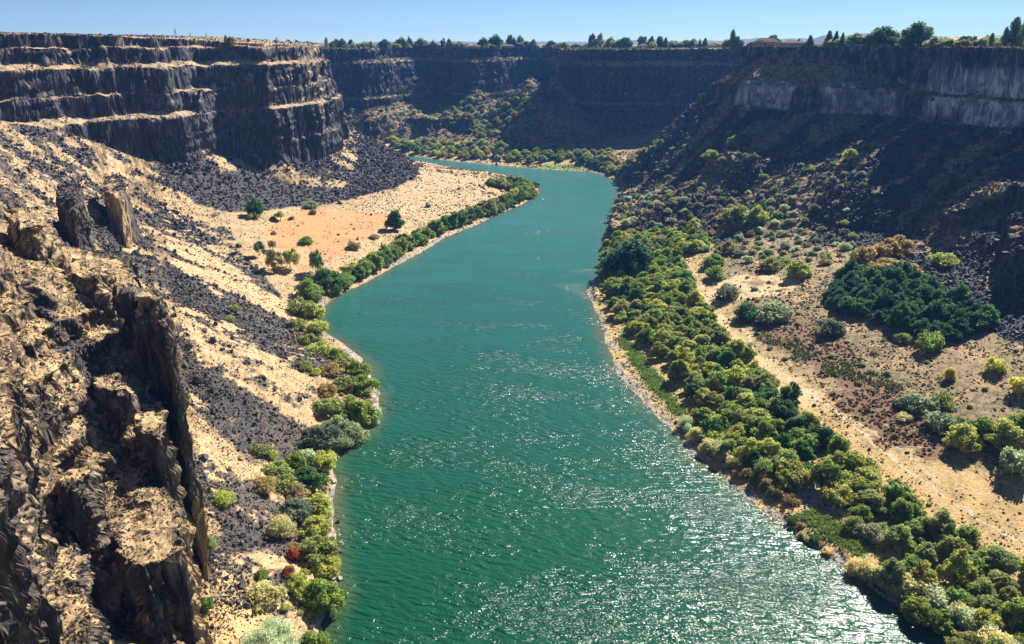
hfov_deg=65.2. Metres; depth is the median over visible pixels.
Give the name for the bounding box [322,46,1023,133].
canyon cliff
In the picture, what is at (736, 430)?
willow tree
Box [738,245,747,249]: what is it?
brush shrub
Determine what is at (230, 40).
elm tree
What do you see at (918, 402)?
shrub
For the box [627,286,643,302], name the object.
cottonwood tree
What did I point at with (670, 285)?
willow tree
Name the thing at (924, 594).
feathery shrub
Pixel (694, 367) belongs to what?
willow tree
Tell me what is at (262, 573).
shrub
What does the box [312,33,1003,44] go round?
hills
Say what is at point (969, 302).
juniper tree
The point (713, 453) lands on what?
feathery shrub
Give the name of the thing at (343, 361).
shrub
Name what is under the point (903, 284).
juniper tree
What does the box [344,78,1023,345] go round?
hillside
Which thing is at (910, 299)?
juniper tree
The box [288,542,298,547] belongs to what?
shrub
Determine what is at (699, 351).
cottonwood tree
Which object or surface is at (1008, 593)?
cottonwood tree
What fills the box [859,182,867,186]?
brush shrub
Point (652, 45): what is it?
elm tree
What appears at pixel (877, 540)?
feathery shrub
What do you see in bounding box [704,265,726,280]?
shrub
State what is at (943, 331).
juniper tree
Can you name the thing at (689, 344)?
cottonwood tree
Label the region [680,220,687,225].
brush shrub
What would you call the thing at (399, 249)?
willow tree
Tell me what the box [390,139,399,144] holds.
alder tree
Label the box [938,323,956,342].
juniper tree
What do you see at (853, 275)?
juniper tree
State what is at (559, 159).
alder tree
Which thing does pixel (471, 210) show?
cottonwood tree
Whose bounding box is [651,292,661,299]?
willow tree
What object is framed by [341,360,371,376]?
willow tree
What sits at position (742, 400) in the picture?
cottonwood tree
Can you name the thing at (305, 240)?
shrub
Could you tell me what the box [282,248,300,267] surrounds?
open tree
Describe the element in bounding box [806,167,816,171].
brush shrub
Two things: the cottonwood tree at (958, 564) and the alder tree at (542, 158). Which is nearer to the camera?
the cottonwood tree at (958, 564)
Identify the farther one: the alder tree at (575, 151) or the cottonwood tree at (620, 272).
the alder tree at (575, 151)
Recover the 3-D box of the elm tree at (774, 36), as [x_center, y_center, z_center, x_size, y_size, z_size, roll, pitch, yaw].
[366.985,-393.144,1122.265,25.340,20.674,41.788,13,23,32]
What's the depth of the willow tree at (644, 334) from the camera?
405.80 m
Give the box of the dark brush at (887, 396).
[756,317,944,456]
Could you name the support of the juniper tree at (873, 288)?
on the river terrace
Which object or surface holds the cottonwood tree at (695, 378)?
on the river terrace
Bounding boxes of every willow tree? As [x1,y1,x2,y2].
[244,197,264,213]
[273,497,312,522]
[283,451,306,470]
[285,571,309,598]
[291,465,326,490]
[293,277,324,300]
[293,422,341,449]
[295,514,331,538]
[297,534,340,567]
[298,630,331,643]
[299,578,345,616]
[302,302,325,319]
[306,492,333,517]
[309,449,337,471]
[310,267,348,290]
[312,553,341,578]
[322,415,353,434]
[325,285,343,294]
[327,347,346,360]
[333,394,378,425]
[336,585,347,599]
[341,272,356,284]
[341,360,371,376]
[343,276,351,287]
[350,374,379,396]
[352,264,367,279]
[360,260,375,275]
[378,252,393,264]
[391,244,403,255]
[392,249,399,260]
[394,233,411,240]
[406,240,414,249]
[421,234,428,243]
[428,228,435,237]
[447,219,457,228]
[463,212,475,221]
[482,208,490,215]
[487,179,498,185]
[495,180,506,187]
[496,195,505,202]
[497,202,505,210]
[500,178,510,184]
[503,198,518,205]
[505,184,517,190]
[511,194,523,201]
[528,189,537,197]
[596,270,612,278]
[599,237,653,273]
[599,278,608,285]
[604,277,621,288]
[609,239,619,246]
[610,298,629,313]
[612,235,622,240]
[614,311,629,321]
[615,295,626,300]
[621,276,634,283]
[625,320,644,333]
[626,316,637,323]
[627,229,640,234]
[628,309,642,316]
[629,272,638,278]
[629,277,651,287]
[631,313,656,322]
[634,326,655,343]
[642,232,657,237]
[643,308,662,317]
[645,242,653,248]
[646,272,665,279]
[647,226,660,232]
[648,299,667,307]
[649,258,665,265]
[649,276,664,283]
[650,243,662,249]
[651,254,668,262]
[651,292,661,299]
[652,236,667,242]
[655,295,667,303]
[655,323,673,337]
[656,311,672,322]
[658,265,666,272]
[660,318,674,329]
[663,281,686,293]
[664,336,688,350]
[665,262,672,268]
[665,266,682,272]
[665,269,682,279]
[665,305,678,312]
[665,313,681,325]
[666,231,675,237]
[667,288,679,297]
[669,260,688,269]
[669,331,684,339]
[671,247,683,256]
[671,301,681,306]
[673,292,686,299]
[673,324,686,331]
[674,236,684,242]
[676,326,694,336]
[677,226,686,232]
[677,271,695,281]
[677,280,694,291]
[678,268,692,275]
[678,361,704,377]
[679,314,697,325]
[680,304,693,308]
[687,226,702,232]
[687,320,702,328]
[688,407,716,423]
[690,326,710,338]
[691,239,707,246]
[691,302,714,310]
[691,306,710,312]
[694,232,709,240]
[694,236,705,242]
[694,309,717,321]
[697,230,709,236]
[699,361,726,372]
[700,417,728,434]
[701,253,724,267]
[701,318,714,327]
[701,430,727,441]
[704,370,729,391]
[705,344,720,352]
[709,414,725,419]
[710,322,720,328]
[716,400,736,413]
[719,203,755,226]
[719,404,755,423]
[720,239,737,253]
[720,342,731,347]
[720,385,739,402]
[722,364,745,386]
[724,422,748,441]
[727,418,738,427]
[729,358,746,369]
[735,387,754,399]
[735,436,751,450]
[736,374,759,391]
[742,450,773,468]
[744,367,767,375]
[744,407,778,422]
[745,397,769,411]
[748,205,770,223]
[749,464,775,482]
[753,387,781,401]
[754,199,766,210]
[755,371,780,389]
[755,378,776,390]
[758,255,785,270]
[765,397,777,409]
[768,418,787,433]
[768,432,796,448]
[770,398,799,417]
[770,469,796,493]
[785,258,813,277]
[787,427,806,438]
[787,433,821,452]
[794,410,820,426]
[801,461,820,473]
[805,424,842,447]
[817,479,854,505]
[840,450,882,473]
[842,466,882,490]
[848,502,879,523]
[849,245,877,265]
[867,257,923,272]
[873,237,906,258]
[877,521,899,532]
[894,234,915,255]
[894,492,927,515]
[900,591,936,627]
[902,554,939,579]
[910,516,929,532]
[925,605,960,634]
[929,533,972,560]
[939,584,974,604]
[941,422,985,453]
[944,629,980,643]
[947,549,993,575]
[965,574,997,599]
[965,594,1012,623]
[965,607,1005,633]
[969,416,999,443]
[975,544,1020,570]
[985,634,1006,643]
[1001,410,1023,429]
[1006,628,1023,643]
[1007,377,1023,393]
[1017,583,1023,597]
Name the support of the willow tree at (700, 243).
on the river terrace
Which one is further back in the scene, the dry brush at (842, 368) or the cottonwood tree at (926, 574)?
the dry brush at (842, 368)
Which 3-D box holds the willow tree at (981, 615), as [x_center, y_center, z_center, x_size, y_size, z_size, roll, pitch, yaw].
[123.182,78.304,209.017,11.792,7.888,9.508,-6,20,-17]
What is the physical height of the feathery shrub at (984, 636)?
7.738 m
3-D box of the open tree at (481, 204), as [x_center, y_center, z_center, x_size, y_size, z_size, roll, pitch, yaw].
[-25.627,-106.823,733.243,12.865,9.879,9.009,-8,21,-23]
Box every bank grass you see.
[618,331,689,414]
[798,507,875,555]
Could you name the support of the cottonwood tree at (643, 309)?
on the river terrace
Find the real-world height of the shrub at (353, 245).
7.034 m
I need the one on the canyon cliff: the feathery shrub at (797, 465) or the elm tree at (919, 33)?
the elm tree at (919, 33)
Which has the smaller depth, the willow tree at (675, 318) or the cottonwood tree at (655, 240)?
the willow tree at (675, 318)
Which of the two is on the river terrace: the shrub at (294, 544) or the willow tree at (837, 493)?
the willow tree at (837, 493)
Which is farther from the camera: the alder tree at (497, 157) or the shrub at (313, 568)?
the alder tree at (497, 157)
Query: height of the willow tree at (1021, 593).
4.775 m
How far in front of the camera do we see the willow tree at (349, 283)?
505.16 m
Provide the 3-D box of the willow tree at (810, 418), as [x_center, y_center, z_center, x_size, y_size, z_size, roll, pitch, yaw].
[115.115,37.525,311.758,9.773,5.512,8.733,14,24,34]
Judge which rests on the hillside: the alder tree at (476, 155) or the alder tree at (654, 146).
the alder tree at (654, 146)
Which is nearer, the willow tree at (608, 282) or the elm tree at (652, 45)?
the willow tree at (608, 282)
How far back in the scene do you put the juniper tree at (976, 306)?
371.06 m
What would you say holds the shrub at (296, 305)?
on the river flat
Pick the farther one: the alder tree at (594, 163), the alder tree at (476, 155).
the alder tree at (476, 155)
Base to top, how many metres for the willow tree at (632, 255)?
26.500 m
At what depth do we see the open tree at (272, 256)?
515.16 m
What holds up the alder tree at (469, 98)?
on the hillside
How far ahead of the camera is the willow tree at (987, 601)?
213.18 m
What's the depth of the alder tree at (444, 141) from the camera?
1139.33 m
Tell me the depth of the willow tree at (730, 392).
333.43 m
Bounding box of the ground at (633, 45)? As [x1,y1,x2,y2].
[439,44,637,46]
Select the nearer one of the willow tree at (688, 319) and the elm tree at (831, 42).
the willow tree at (688, 319)
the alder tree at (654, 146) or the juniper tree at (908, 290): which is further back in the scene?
the alder tree at (654, 146)
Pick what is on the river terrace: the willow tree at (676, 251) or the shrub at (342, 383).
the willow tree at (676, 251)
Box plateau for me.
[16,33,999,54]
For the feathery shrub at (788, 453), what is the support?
on the river terrace
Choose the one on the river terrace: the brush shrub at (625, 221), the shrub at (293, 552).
the brush shrub at (625, 221)
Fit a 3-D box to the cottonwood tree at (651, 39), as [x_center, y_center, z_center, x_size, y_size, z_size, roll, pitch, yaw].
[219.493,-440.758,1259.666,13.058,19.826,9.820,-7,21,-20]
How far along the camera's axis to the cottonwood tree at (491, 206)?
720.58 m
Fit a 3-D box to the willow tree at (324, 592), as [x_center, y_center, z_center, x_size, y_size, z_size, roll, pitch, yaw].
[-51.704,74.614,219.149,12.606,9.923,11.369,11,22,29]
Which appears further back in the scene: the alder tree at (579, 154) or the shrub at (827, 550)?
the alder tree at (579, 154)
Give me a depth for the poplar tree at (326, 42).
1305.44 m
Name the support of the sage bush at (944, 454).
on the river terrace
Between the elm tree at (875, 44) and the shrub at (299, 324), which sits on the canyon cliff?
the elm tree at (875, 44)
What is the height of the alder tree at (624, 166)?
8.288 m
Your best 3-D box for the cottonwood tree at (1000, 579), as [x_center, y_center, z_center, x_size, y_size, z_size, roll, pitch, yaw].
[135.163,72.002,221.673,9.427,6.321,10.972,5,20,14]
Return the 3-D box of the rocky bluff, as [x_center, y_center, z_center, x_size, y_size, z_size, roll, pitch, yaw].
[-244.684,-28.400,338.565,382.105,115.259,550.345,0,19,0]
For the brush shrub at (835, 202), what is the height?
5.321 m
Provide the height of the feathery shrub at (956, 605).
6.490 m
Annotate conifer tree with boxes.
[662,37,669,47]
[701,38,707,46]
[803,35,815,45]
[822,30,832,46]
[832,31,838,46]
[837,32,845,46]
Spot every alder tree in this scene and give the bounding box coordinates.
[382,137,391,141]
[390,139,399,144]
[402,145,410,150]
[406,141,415,147]
[413,145,421,152]
[421,137,429,143]
[421,145,430,150]
[425,141,433,147]
[429,145,438,151]
[430,138,437,144]
[435,151,447,156]
[439,139,446,144]
[446,140,454,145]
[447,146,454,152]
[450,121,459,126]
[457,100,465,105]
[457,152,464,157]
[463,153,471,158]
[464,104,473,108]
[465,96,473,100]
[469,144,477,150]
[471,148,483,156]
[472,152,480,157]
[477,132,485,136]
[478,143,488,148]
[480,145,487,150]
[484,129,492,134]
[485,122,492,128]
[492,130,501,134]
[492,149,503,154]
[494,141,506,148]
[494,155,501,159]
[503,144,510,149]
[506,156,516,160]
[510,111,517,116]
[510,149,520,155]
[514,143,523,150]
[515,154,523,159]
[519,149,531,156]
[522,98,531,104]
[524,145,533,150]
[525,156,533,162]
[526,154,538,159]
[532,146,541,152]
[537,155,548,160]
[538,150,548,155]
[546,153,555,159]
[556,156,563,161]
[565,152,573,156]
[572,149,582,154]
[576,151,583,157]
[577,156,585,162]
[583,153,590,159]
[586,158,594,164]
[589,149,596,155]
[590,159,599,167]
[595,154,603,162]
[595,162,606,167]
[596,149,605,154]
[600,154,615,161]
[604,147,613,152]
[607,166,617,173]
[614,158,622,165]
[620,163,628,168]
[639,147,648,153]
[649,144,656,150]
[655,139,663,145]
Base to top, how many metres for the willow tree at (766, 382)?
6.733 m
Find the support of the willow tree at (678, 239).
on the river terrace
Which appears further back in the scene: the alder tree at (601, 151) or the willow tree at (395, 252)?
the alder tree at (601, 151)
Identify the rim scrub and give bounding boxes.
[0,31,1015,58]
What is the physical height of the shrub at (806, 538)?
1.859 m
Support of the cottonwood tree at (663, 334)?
on the river terrace
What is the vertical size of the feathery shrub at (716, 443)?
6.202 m
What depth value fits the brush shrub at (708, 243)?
566.85 m
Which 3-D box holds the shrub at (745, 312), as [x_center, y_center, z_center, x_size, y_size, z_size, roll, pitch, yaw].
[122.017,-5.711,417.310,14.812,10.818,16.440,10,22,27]
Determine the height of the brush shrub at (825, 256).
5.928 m
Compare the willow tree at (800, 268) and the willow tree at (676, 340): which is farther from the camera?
the willow tree at (800, 268)
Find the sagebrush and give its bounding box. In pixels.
[322,36,1023,632]
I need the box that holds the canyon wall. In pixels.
[0,33,350,162]
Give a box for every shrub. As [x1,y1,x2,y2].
[199,596,213,611]
[207,535,218,551]
[210,488,236,510]
[224,315,237,322]
[226,304,241,311]
[244,579,288,613]
[248,212,260,218]
[249,444,272,456]
[250,476,275,494]
[255,567,269,581]
[260,448,277,459]
[261,459,294,476]
[262,513,297,538]
[270,513,297,528]
[272,473,301,493]
[280,603,290,610]
[281,565,294,579]
[283,482,310,498]
[286,296,313,314]
[287,547,302,560]
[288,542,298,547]
[290,318,305,330]
[293,360,312,370]
[296,333,322,345]
[297,235,314,244]
[297,606,306,614]
[299,448,315,464]
[299,568,310,574]
[302,200,318,207]
[303,607,317,618]
[305,341,332,356]
[306,320,330,336]
[306,368,320,375]
[308,564,317,570]
[309,208,316,213]
[310,396,347,416]
[315,382,339,397]
[320,362,344,376]
[323,476,331,484]
[332,355,356,369]
[332,374,358,392]
[332,432,354,449]
[345,240,360,249]
[345,421,370,442]
[368,234,380,238]
[370,406,382,425]
[621,218,630,224]
[656,202,664,207]
[663,208,671,213]
[664,192,673,197]
[665,217,676,221]
[677,415,694,426]
[679,196,689,200]
[679,208,689,213]
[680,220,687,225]
[683,423,691,433]
[685,426,705,441]
[689,217,701,223]
[693,202,702,206]
[697,437,715,454]
[700,149,718,159]
[700,244,711,251]
[704,239,711,245]
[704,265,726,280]
[705,439,721,452]
[706,229,714,235]
[707,195,715,200]
[708,444,721,458]
[711,282,740,299]
[713,189,723,193]
[716,449,729,461]
[721,455,739,468]
[723,237,736,242]
[725,134,745,146]
[728,196,735,201]
[732,248,748,256]
[732,466,743,476]
[733,234,743,240]
[733,300,760,321]
[734,231,743,236]
[737,468,752,478]
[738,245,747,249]
[741,255,754,262]
[745,230,754,236]
[748,248,756,253]
[749,476,761,485]
[751,245,761,248]
[752,226,765,231]
[753,240,763,244]
[753,457,773,477]
[755,299,794,323]
[757,477,774,491]
[759,174,769,177]
[762,248,774,254]
[765,230,774,235]
[765,485,776,497]
[766,197,776,203]
[770,454,790,470]
[771,211,783,215]
[771,219,779,223]
[772,485,785,497]
[775,447,799,468]
[776,193,784,197]
[777,230,791,236]
[778,242,791,249]
[779,204,789,209]
[779,257,791,265]
[781,218,795,225]
[782,492,802,506]
[785,516,798,526]
[787,195,796,199]
[788,210,798,214]
[788,460,804,474]
[789,246,800,250]
[790,468,816,490]
[794,522,804,529]
[796,531,805,538]
[800,217,808,222]
[801,242,811,246]
[803,535,809,542]
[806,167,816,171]
[806,533,821,544]
[807,251,815,255]
[808,203,821,209]
[811,237,821,241]
[812,246,821,249]
[815,193,823,199]
[815,226,826,231]
[815,317,846,335]
[818,257,831,265]
[819,546,835,554]
[820,252,831,259]
[824,233,835,238]
[830,237,839,241]
[832,200,839,205]
[837,219,849,225]
[838,228,850,234]
[838,241,852,250]
[841,148,859,158]
[841,515,863,532]
[843,556,863,575]
[848,231,859,239]
[849,523,866,536]
[857,559,875,582]
[858,522,881,539]
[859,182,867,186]
[862,568,876,582]
[870,533,891,547]
[872,565,884,586]
[876,568,899,591]
[879,527,893,546]
[886,572,914,594]
[893,333,914,342]
[893,411,912,421]
[895,392,941,412]
[899,576,933,595]
[914,329,944,352]
[918,587,935,605]
[921,409,958,435]
[923,583,948,607]
[926,252,959,268]
[931,390,957,410]
[940,367,957,380]
[944,603,958,623]
[945,600,969,620]
[952,416,969,423]
[955,605,977,630]
[957,608,978,631]
[975,625,1013,643]
[978,621,998,634]
[980,356,1010,372]
[993,446,1023,476]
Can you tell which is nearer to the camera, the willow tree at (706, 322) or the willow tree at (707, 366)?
the willow tree at (707, 366)
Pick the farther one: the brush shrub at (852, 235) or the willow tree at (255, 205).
the willow tree at (255, 205)
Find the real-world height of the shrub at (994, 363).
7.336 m
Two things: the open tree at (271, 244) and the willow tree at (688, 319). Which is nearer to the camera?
the willow tree at (688, 319)
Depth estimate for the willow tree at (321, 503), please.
258.79 m
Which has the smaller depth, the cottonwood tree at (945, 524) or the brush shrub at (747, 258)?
the cottonwood tree at (945, 524)
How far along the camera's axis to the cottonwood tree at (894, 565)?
225.90 m
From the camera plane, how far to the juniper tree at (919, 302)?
383.14 m
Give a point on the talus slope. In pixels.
(134, 234)
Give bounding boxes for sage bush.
[882,371,890,375]
[889,433,899,437]
[940,452,948,456]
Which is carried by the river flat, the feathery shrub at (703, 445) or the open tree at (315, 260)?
the open tree at (315, 260)
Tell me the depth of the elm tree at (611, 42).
1257.32 m
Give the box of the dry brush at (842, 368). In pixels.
[736,319,903,391]
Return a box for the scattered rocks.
[0,32,1023,643]
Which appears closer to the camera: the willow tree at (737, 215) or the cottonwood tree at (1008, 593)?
the cottonwood tree at (1008, 593)
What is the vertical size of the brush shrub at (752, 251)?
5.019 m
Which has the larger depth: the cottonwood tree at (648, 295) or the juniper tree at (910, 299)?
the cottonwood tree at (648, 295)
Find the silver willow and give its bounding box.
[237,615,302,643]
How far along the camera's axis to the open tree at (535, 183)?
844.80 m
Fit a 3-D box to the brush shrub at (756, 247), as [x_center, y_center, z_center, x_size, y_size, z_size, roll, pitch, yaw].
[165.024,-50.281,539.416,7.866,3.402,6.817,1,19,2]
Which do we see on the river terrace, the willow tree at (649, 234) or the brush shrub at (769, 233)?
the willow tree at (649, 234)
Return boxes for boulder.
[197,453,208,461]
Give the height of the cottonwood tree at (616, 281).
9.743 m
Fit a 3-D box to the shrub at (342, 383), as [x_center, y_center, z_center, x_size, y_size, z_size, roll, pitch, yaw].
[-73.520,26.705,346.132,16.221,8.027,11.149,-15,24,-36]
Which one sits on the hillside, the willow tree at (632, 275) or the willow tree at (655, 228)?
the willow tree at (655, 228)
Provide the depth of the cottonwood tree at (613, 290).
482.28 m
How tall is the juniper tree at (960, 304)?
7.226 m
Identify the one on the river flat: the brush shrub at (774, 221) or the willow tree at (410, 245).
the willow tree at (410, 245)
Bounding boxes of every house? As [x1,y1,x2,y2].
[464,45,479,48]
[501,45,514,47]
[752,38,779,46]
[781,39,804,46]
[843,42,864,46]
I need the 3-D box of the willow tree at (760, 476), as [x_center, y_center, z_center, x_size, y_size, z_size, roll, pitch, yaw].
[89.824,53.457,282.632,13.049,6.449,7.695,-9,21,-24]
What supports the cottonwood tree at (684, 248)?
on the river terrace
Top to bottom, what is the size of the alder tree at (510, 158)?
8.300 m
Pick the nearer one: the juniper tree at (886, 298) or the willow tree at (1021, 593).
the willow tree at (1021, 593)
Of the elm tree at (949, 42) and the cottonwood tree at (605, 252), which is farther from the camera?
the elm tree at (949, 42)
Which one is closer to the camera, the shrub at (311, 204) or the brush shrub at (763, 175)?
the brush shrub at (763, 175)
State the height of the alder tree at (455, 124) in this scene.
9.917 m
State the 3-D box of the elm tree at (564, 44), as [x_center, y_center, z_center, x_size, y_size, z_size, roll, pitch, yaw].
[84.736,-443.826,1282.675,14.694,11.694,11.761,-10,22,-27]
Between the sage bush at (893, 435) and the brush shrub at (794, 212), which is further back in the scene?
the brush shrub at (794, 212)
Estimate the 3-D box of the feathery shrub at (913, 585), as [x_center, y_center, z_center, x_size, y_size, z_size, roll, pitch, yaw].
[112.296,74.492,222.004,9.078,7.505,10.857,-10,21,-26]
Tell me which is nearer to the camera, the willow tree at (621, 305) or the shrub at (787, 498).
the shrub at (787, 498)
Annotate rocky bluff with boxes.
[0,122,223,643]
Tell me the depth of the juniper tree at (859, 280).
421.57 m
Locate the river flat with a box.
[227,156,496,631]
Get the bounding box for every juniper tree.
[822,290,831,299]
[825,298,832,305]
[828,286,841,292]
[830,287,847,298]
[832,266,847,279]
[832,296,842,311]
[833,278,856,290]
[833,293,843,299]
[838,296,858,310]
[838,297,858,314]
[840,285,851,292]
[841,257,860,271]
[842,271,858,280]
[848,283,866,296]
[848,297,874,315]
[852,270,863,277]
[852,277,868,287]
[856,288,875,302]
[857,284,882,295]
[858,264,868,268]
[861,264,880,281]
[868,308,886,324]
[870,274,886,286]
[871,288,900,310]
[880,265,895,273]
[881,267,892,279]
[881,279,903,294]
[881,309,895,324]
[884,302,914,329]
[884,304,899,309]
[887,267,907,283]
[896,261,912,274]
[896,292,908,300]
[899,281,907,290]
[900,314,915,332]
[904,283,918,294]
[905,278,921,289]
[906,291,916,298]
[907,271,921,278]
[908,296,915,302]
[908,302,925,312]
[908,312,922,321]
[908,318,929,335]
[910,299,925,306]
[913,321,948,337]
[914,284,936,304]
[919,273,928,280]
[920,299,947,322]
[921,275,944,289]
[924,288,945,304]
[930,319,945,328]
[937,297,956,305]
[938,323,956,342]
[942,302,959,321]
[944,282,972,302]
[947,317,974,335]
[948,328,964,341]
[950,308,966,319]
[951,294,964,303]
[957,301,964,308]
[962,298,982,306]
[963,311,994,332]
[964,302,981,313]
[973,303,1000,326]
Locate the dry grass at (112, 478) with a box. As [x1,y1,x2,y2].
[0,32,495,643]
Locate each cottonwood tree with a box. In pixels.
[369,253,383,269]
[382,248,395,259]
[384,209,404,229]
[398,237,408,253]
[407,235,417,247]
[410,231,422,245]
[423,227,430,239]
[427,219,444,233]
[440,38,445,46]
[440,217,449,230]
[449,211,460,226]
[451,212,467,225]
[468,208,476,218]
[474,204,481,217]
[482,198,497,213]
[520,189,528,199]
[587,33,597,47]
[596,33,604,46]
[598,250,609,262]
[599,265,610,271]
[601,239,610,247]
[604,284,619,296]
[604,296,619,307]
[609,241,621,248]
[611,230,623,237]
[611,279,621,286]
[614,269,625,277]
[617,282,631,296]
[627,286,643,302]
[630,265,642,273]
[630,298,642,308]
[633,232,641,240]
[633,282,646,290]
[636,271,648,277]
[637,36,648,46]
[640,304,655,312]
[641,238,651,245]
[642,292,656,300]
[642,298,650,303]
[644,316,659,329]
[647,265,661,273]
[648,35,654,45]
[648,341,669,357]
[649,280,666,292]
[649,327,671,345]
[653,236,660,244]
[653,250,660,258]
[654,238,664,247]
[656,36,664,46]
[661,229,670,235]
[661,247,672,256]
[662,340,672,351]
[664,293,676,305]
[665,238,674,248]
[665,349,680,364]
[667,359,692,379]
[669,279,679,283]
[672,255,682,263]
[672,307,686,315]
[674,293,686,303]
[674,340,697,352]
[677,347,694,362]
[678,242,688,253]
[680,310,700,321]
[684,372,703,385]
[685,234,693,240]
[685,289,704,305]
[686,219,699,229]
[686,382,700,396]
[687,227,696,234]
[687,242,700,253]
[691,334,712,345]
[692,345,712,360]
[693,387,713,402]
[694,355,709,366]
[696,391,725,407]
[701,312,716,321]
[704,348,721,363]
[707,363,725,375]
[711,326,731,343]
[714,438,736,458]
[716,350,736,367]
[720,346,737,356]
[729,338,746,354]
[732,392,754,406]
[735,437,762,462]
[739,343,757,361]
[743,416,764,431]
[746,359,758,369]
[750,421,778,440]
[754,437,783,463]
[775,457,793,471]
[780,381,802,405]
[782,416,806,430]
[788,439,816,463]
[809,458,847,485]
[821,450,848,471]
[827,434,850,455]
[850,480,870,492]
[851,488,889,514]
[874,557,909,586]
[880,478,919,505]
[884,524,915,554]
[889,497,913,523]
[901,519,926,542]
[905,541,943,568]
[908,559,938,588]
[921,508,959,539]
[937,548,978,586]
[953,524,980,545]
[983,417,1023,451]
[988,569,1019,593]
[996,585,1019,601]
[1002,597,1023,631]
[1014,556,1023,578]
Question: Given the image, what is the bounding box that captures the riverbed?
[317,155,951,638]
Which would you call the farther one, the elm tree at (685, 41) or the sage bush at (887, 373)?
the elm tree at (685, 41)
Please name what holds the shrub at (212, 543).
on the talus slope
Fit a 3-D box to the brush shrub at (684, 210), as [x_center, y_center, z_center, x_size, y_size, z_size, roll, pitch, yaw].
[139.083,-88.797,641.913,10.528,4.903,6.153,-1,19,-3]
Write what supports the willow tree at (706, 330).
on the river terrace
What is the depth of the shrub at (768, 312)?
405.70 m
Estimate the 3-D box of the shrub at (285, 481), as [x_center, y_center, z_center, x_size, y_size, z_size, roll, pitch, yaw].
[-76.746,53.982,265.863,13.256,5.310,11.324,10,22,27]
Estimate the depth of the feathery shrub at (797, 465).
277.49 m
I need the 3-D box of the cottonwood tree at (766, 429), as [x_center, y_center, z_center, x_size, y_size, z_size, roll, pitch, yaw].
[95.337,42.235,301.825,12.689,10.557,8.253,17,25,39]
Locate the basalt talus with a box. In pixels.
[0,79,1023,623]
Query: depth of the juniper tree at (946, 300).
383.59 m
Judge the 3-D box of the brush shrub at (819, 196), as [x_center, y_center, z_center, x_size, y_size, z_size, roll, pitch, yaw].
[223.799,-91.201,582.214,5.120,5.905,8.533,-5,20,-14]
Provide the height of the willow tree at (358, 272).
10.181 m
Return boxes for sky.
[0,0,1023,42]
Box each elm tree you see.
[225,36,235,44]
[331,39,338,45]
[337,38,346,47]
[348,42,356,47]
[355,41,375,46]
[378,39,390,47]
[391,43,401,47]
[393,37,408,47]
[402,43,409,47]
[407,36,412,45]
[413,38,429,46]
[430,39,436,47]
[476,37,488,47]
[488,34,503,48]
[505,34,516,44]
[523,41,528,47]
[541,44,553,47]
[547,40,555,44]
[553,43,568,47]
[561,42,568,47]
[604,36,617,47]
[616,37,633,47]
[649,42,656,47]
[669,40,677,46]
[672,43,688,47]
[682,39,692,46]
[690,38,698,46]
[720,39,734,47]
[732,36,744,47]
[768,34,781,44]
[822,39,844,46]
[845,32,864,45]
[863,36,872,45]
[864,25,900,45]
[865,39,881,45]
[895,21,939,46]
[922,36,948,46]
[936,38,955,46]
[953,39,972,45]
[955,35,975,41]
[975,37,988,45]
[987,38,1002,45]
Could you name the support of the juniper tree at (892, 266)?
on the river terrace
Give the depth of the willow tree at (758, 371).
349.94 m
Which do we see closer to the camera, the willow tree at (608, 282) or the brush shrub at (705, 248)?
the willow tree at (608, 282)
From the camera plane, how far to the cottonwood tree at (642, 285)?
478.30 m
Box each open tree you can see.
[253,241,264,255]
[264,249,284,269]
[267,240,276,249]
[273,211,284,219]
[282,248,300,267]
[308,249,324,272]
[339,261,362,271]
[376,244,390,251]
[478,200,486,208]
[503,192,513,197]
[516,35,523,43]
[533,181,540,188]
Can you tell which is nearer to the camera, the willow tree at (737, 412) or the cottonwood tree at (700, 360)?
the willow tree at (737, 412)
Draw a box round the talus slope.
[80,121,415,643]
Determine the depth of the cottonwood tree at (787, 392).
324.01 m
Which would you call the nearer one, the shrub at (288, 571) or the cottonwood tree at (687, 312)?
the shrub at (288, 571)
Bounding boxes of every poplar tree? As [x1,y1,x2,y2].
[324,37,328,47]
[729,29,735,47]
[987,33,994,45]
[1001,27,1009,45]
[1007,17,1023,46]
[1018,23,1023,46]
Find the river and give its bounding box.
[319,156,950,643]
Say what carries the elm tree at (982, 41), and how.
on the canyon cliff
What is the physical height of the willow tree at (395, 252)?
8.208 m
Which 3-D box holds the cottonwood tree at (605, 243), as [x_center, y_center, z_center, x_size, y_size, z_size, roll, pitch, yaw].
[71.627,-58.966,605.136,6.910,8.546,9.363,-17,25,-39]
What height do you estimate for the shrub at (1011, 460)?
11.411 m
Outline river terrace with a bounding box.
[324,109,1023,636]
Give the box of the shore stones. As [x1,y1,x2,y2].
[302,153,958,636]
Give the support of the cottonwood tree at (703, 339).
on the river terrace
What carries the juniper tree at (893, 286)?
on the river terrace
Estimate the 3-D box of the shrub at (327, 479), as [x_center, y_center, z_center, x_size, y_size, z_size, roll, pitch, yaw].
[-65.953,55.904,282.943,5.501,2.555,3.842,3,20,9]
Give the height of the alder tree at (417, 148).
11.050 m
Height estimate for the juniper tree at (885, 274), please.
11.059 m
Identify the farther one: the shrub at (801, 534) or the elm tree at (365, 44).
the elm tree at (365, 44)
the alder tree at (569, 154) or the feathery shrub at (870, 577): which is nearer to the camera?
the feathery shrub at (870, 577)
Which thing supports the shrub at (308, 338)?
on the talus slope
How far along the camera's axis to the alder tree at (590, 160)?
991.68 m
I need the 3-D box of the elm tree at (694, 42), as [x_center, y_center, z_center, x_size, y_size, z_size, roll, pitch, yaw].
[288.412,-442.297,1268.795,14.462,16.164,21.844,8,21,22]
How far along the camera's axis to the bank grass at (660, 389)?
369.79 m
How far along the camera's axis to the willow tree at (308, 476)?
271.49 m
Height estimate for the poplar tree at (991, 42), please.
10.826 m

